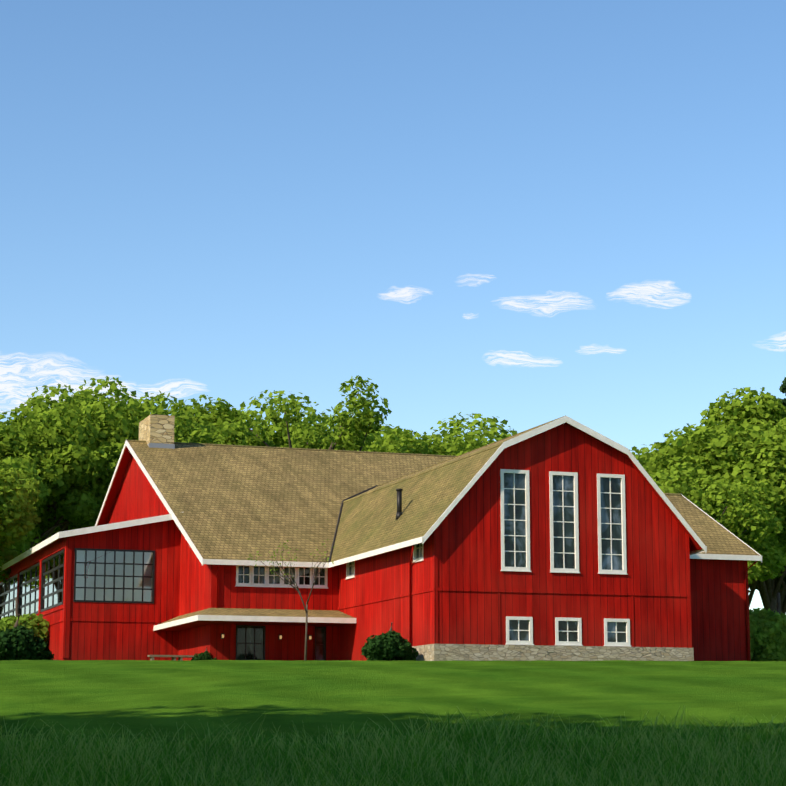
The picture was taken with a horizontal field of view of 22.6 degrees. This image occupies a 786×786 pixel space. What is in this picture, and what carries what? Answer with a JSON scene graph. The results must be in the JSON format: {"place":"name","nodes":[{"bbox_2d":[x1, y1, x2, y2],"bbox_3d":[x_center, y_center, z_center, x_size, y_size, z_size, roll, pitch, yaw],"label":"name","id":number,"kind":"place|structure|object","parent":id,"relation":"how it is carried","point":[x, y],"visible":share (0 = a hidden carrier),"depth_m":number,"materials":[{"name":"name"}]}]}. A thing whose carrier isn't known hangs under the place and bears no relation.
{"place":"outdoors","nodes":[
{"label":"outdoors","id":0,"kind":"place"},
{"bbox_2d":[0,537,65,659],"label":"wall","id":1,"kind":"structure","parent":0,"point":[54,643],"depth_m":88.96,"materials":[{"name":"red wood"}]},
{"bbox_2d":[4,537,64,569],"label":"roof trim","id":2,"kind":"structure","parent":1,"relation":"on","point":[43,548],"depth_m":94.15,"materials":[{"name":"wood"}]},
{"bbox_2d":[63,520,180,660],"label":"wall","id":3,"kind":"structure","parent":0,"point":[94,640],"depth_m":87.18,"materials":[{"name":"red wood"}]},
{"bbox_2d":[338,534,431,660],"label":"barn wall","id":4,"kind":"structure","parent":0,"point":[382,575],"depth_m":78.18,"materials":[{"name":"red wood"}]},
{"bbox_2d":[0,660,785,750],"bbox_3d":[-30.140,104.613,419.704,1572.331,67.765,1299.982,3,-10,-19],"label":"terrain","id":5,"kind":"structure","parent":0,"point":[136,696],"depth_m":53.95,"materials":[{"name":"green plant"}]},
{"bbox_2d":[0,620,8,631],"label":"shrub","id":6,"kind":"object","parent":5,"relation":"on","point":[3,627],"visible":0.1,"depth_m":88.60,"materials":[{"name":"green plant"}]},
{"bbox_2d":[0,466,34,545],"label":"tree","id":7,"kind":"object","parent":5,"relation":"on","point":[13,502],"visible":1,"depth_m":94.49,"materials":[{"name":"green plant"}]},
{"bbox_2d":[0,457,40,582],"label":"tree","id":8,"kind":"object","parent":5,"relation":"on","point":[9,555],"visible":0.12,"depth_m":103.14,"materials":[{"name":"green plant"}]},
{"bbox_2d":[0,502,47,563],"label":"woodland tree","id":9,"kind":"object","parent":5,"relation":"on","point":[22,546],"visible":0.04,"depth_m":127.39,"materials":[{"name":"green plant"}]},
{"bbox_2d":[0,457,48,551],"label":"woodland tree","id":10,"kind":"object","parent":5,"relation":"on","point":[19,465],"visible":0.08,"depth_m":116.63,"materials":[{"name":"green plant"}]},
{"bbox_2d":[0,598,49,654],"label":"shrub","id":11,"kind":"object","parent":5,"relation":"on","point":[33,622],"visible":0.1,"depth_m":89.68,"materials":[{"name":"green plant"}]},
{"bbox_2d":[0,614,53,659],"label":"boxwood","id":12,"kind":"object","parent":5,"relation":"on","point":[17,642],"visible":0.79,"depth_m":81.65,"materials":[{"name":"green plant"}]},
{"bbox_2d":[0,419,123,552],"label":"woodland tree","id":13,"kind":"object","parent":5,"relation":"on","point":[80,506],"visible":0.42,"depth_m":129.42,"materials":[{"name":"green plant"}]},
{"bbox_2d":[32,394,149,546],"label":"woodland tree","id":14,"kind":"object","parent":5,"relation":"on","point":[127,399],"depth_m":172.17,"materials":[{"name":"green plant"}]},
{"bbox_2d":[0,383,189,548],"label":"woodland tree","id":15,"kind":"object","parent":5,"relation":"on","point":[30,419],"visible":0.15,"depth_m":133.25,"materials":[{"name":"green plant"}]},
{"bbox_2d":[75,550,152,601],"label":"window panes","id":16,"kind":"structure","parent":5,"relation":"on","point":[80,582],"depth_m":99.66,"materials":[{"name":"grey glass"}]},
{"bbox_2d":[22,376,247,530],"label":"woodland tree","id":17,"kind":"object","parent":5,"relation":"on","point":[193,434],"visible":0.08,"depth_m":138.95,"materials":[{"name":"green plant"}]},
{"bbox_2d":[32,417,261,545],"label":"woodland tree","id":18,"kind":"object","parent":5,"relation":"on","point":[73,525],"depth_m":147.73,"materials":[{"name":"green plant"}]},
{"bbox_2d":[86,456,209,660],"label":"gable wall","id":19,"kind":"structure","parent":5,"relation":"on","point":[137,496],"depth_m":87.51,"materials":[{"name":"red wood"}]},
{"bbox_2d":[147,655,195,660],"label":"porch benches","id":20,"kind":"object","parent":5,"relation":"on","point":[180,657],"visible":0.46,"depth_m":81.56,"materials":[{"name":"grey wood"}]},
{"bbox_2d":[141,394,250,442],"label":"woodland tree","id":21,"kind":"object","parent":5,"relation":"on","point":[222,412],"visible":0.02,"depth_m":158.98,"materials":[{"name":"green plant"}]},
{"bbox_2d":[190,647,215,660],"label":"boxwood","id":22,"kind":"object","parent":5,"relation":"on","point":[205,655],"visible":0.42,"depth_m":81.74,"materials":[{"name":"green plant"}]},
{"bbox_2d":[127,390,326,446],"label":"woodland tree","id":23,"kind":"object","parent":5,"relation":"on","point":[265,409],"visible":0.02,"depth_m":162.09,"materials":[{"name":"green plant"}]},
{"bbox_2d":[208,564,338,660],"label":"front wall","id":24,"kind":"structure","parent":5,"relation":"on","point":[290,646],"depth_m":82.97,"materials":[{"name":"red wood"}]},
{"bbox_2d":[153,608,355,630],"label":"entrance canopy","id":25,"kind":"object","parent":24,"relation":"attached to","point":[241,616],"visible":0.98,"depth_m":81.42,"materials":[{"name":"white wood"}]},
{"bbox_2d":[221,633,311,639],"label":"wall lanterns","id":26,"kind":"object","parent":24,"relation":"attached to","point":[280,636],"depth_m":82.79,"materials":[{"name":"beige metal"}]},
{"bbox_2d":[248,539,333,660],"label":"tree","id":27,"kind":"object","parent":5,"relation":"on","point":[306,626],"visible":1,"depth_m":73.91,"materials":[{"name":"brown plant"}]},
{"bbox_2d":[250,417,332,448],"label":"woodland tree","id":28,"kind":"object","parent":5,"relation":"on","point":[279,437],"visible":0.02,"depth_m":156.04,"materials":[{"name":"green plant"}]},
{"bbox_2d":[219,375,391,451],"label":"tree","id":29,"kind":"object","parent":5,"relation":"on","point":[343,435],"visible":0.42,"depth_m":146.06,"materials":[{"name":"green plant"}]},
{"bbox_2d":[361,622,418,660],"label":"boxwood","id":30,"kind":"object","parent":5,"relation":"on","point":[391,645],"visible":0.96,"depth_m":72.90,"materials":[{"name":"green plant"}]},
{"bbox_2d":[0,706,785,785],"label":"meadow grass","id":31,"kind":"structure","parent":5,"relation":"on","point":[499,756],"depth_m":32.68,"materials":[{"name":"green plant"}]},
{"bbox_2d":[303,407,516,451],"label":"woodland tree","id":32,"kind":"object","parent":5,"relation":"on","point":[371,437],"depth_m":168.41,"materials":[{"name":"green plant"}]},
{"bbox_2d":[372,417,513,455],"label":"woodland tree","id":33,"kind":"object","parent":5,"relation":"on","point":[453,443],"visible":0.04,"depth_m":154.20,"materials":[{"name":"green plant"}]},
{"bbox_2d":[477,435,502,446],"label":"woodland tree","id":34,"kind":"object","parent":5,"relation":"on","point":[490,441],"depth_m":175.39,"materials":[{"name":"green plant"}]},
{"bbox_2d":[412,644,693,660],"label":"stone foundation","id":35,"kind":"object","parent":5,"relation":"on","point":[455,652],"depth_m":73.77,"materials":[{"name":"grey stone"}]},
{"bbox_2d":[636,434,749,591],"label":"woodland tree","id":36,"kind":"object","parent":5,"relation":"on","point":[646,458],"depth_m":171.69,"materials":[{"name":"green plant"}]},
{"bbox_2d":[629,414,785,606],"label":"woodland tree","id":37,"kind":"object","parent":5,"relation":"on","point":[674,452],"visible":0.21,"depth_m":133.02,"materials":[{"name":"green plant"}]},
{"bbox_2d":[647,462,785,583],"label":"woodland tree","id":38,"kind":"object","parent":5,"relation":"on","point":[750,524],"visible":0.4,"depth_m":126.25,"materials":[{"name":"green plant"}]},
{"bbox_2d":[647,387,785,612],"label":"woodland tree","id":39,"kind":"object","parent":5,"relation":"on","point":[769,589],"visible":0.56,"depth_m":137.12,"materials":[{"name":"green plant"}]},
{"bbox_2d":[690,559,750,660],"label":"wing walls","id":40,"kind":"structure","parent":5,"relation":"on","point":[718,614],"depth_m":80.91,"materials":[{"name":"red wood"}]},
{"bbox_2d":[686,450,785,567],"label":"woodland tree","id":41,"kind":"object","parent":5,"relation":"on","point":[774,553],"depth_m":134.10,"materials":[{"name":"green plant"}]},
{"bbox_2d":[717,415,785,613],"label":"woodland tree","id":42,"kind":"object","parent":5,"relation":"on","point":[782,592],"depth_m":171.25,"materials":[{"name":"green plant"}]},
{"bbox_2d":[749,608,773,614],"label":"shrub","id":43,"kind":"object","parent":5,"relation":"on","point":[755,611],"depth_m":90.23,"materials":[{"name":"green plant"}]},
{"bbox_2d":[749,618,785,660],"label":"shrub","id":44,"kind":"object","parent":5,"relation":"on","point":[767,640],"visible":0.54,"depth_m":82.56,"materials":[{"name":"green plant"}]},
{"bbox_2d":[749,593,785,660],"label":"shrub","id":45,"kind":"object","parent":5,"relation":"on","point":[778,616],"visible":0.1,"depth_m":86.70,"materials":[{"name":"green plant"}]},
{"bbox_2d":[749,377,785,590],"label":"white pine","id":46,"kind":"object","parent":5,"relation":"on","point":[782,388],"visible":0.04,"depth_m":151.45,"materials":[{"name":"green plant"}]},
{"bbox_2d":[759,410,785,591],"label":"woodland tree","id":47,"kind":"object","parent":5,"relation":"on","point":[783,582],"depth_m":139.19,"materials":[{"name":"green plant"}]},
{"bbox_2d":[0,0,785,610],"label":"sky","id":48,"kind":"structure","parent":0,"point":[528,214],"materials":[{"name":"blue"}]},
{"bbox_2d":[216,545,757,660],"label":"downpipes","id":49,"kind":"object","parent":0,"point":[410,610],"visible":0.75,"depth_m":80.92,"materials":[{"name":"red metal"}]},
{"bbox_2d":[432,423,688,647],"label":"barn wall","id":50,"kind":"structure","parent":0,"point":[469,541],"depth_m":74.77,"materials":[{"name":"red wood"}]},
{"bbox_2d":[0,469,630,660],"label":"window frames","id":51,"kind":"structure","parent":50,"relation":"attached to","point":[266,575],"depth_m":75.65,"materials":[{"name":"white wood"}]},
{"bbox_2d":[0,473,625,659],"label":"window glass","id":52,"kind":"object","parent":51,"relation":"in","point":[520,526],"visible":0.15,"depth_m":75.50,"materials":[{"name":"grey glass"}]},
{"bbox_2d":[0,527,691,657],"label":"red trim boards","id":53,"kind":"object","parent":50,"relation":"attached to","point":[65,606],"depth_m":76.22,"materials":[{"name":"red wood"}]},
{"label":"walls","id":54,"kind":"object","parent":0,"visible":0},
{"bbox_2d":[84,422,759,577],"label":"roofs","id":55,"kind":"structure","parent":54,"relation":"on","point":[231,503],"depth_m":89.34,"materials":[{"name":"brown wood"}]},
{"bbox_2d":[139,414,174,448],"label":"stone chimney","id":56,"kind":"object","parent":55,"relation":"on","point":[156,430],"visible":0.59,"depth_m":98.76,"materials":[{"name":"beige stone"}]},
{"bbox_2d":[0,416,761,571],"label":"white trim","id":57,"kind":"structure","parent":55,"relation":"attached to","point":[459,497],"depth_m":81.09,"materials":[{"name":"white wood"}]},
{"bbox_2d":[395,488,402,519],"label":"stove pipe","id":58,"kind":"object","parent":55,"relation":"on","point":[399,502],"visible":0.85,"depth_m":79.33,"materials":[{"name":"grey metal"}]},
{"bbox_2d":[127,415,681,561],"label":"roof ridge cap","id":59,"kind":"object","parent":55,"relation":"on","point":[355,496],"visible":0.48,"depth_m":90.82,"materials":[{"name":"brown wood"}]}
]}

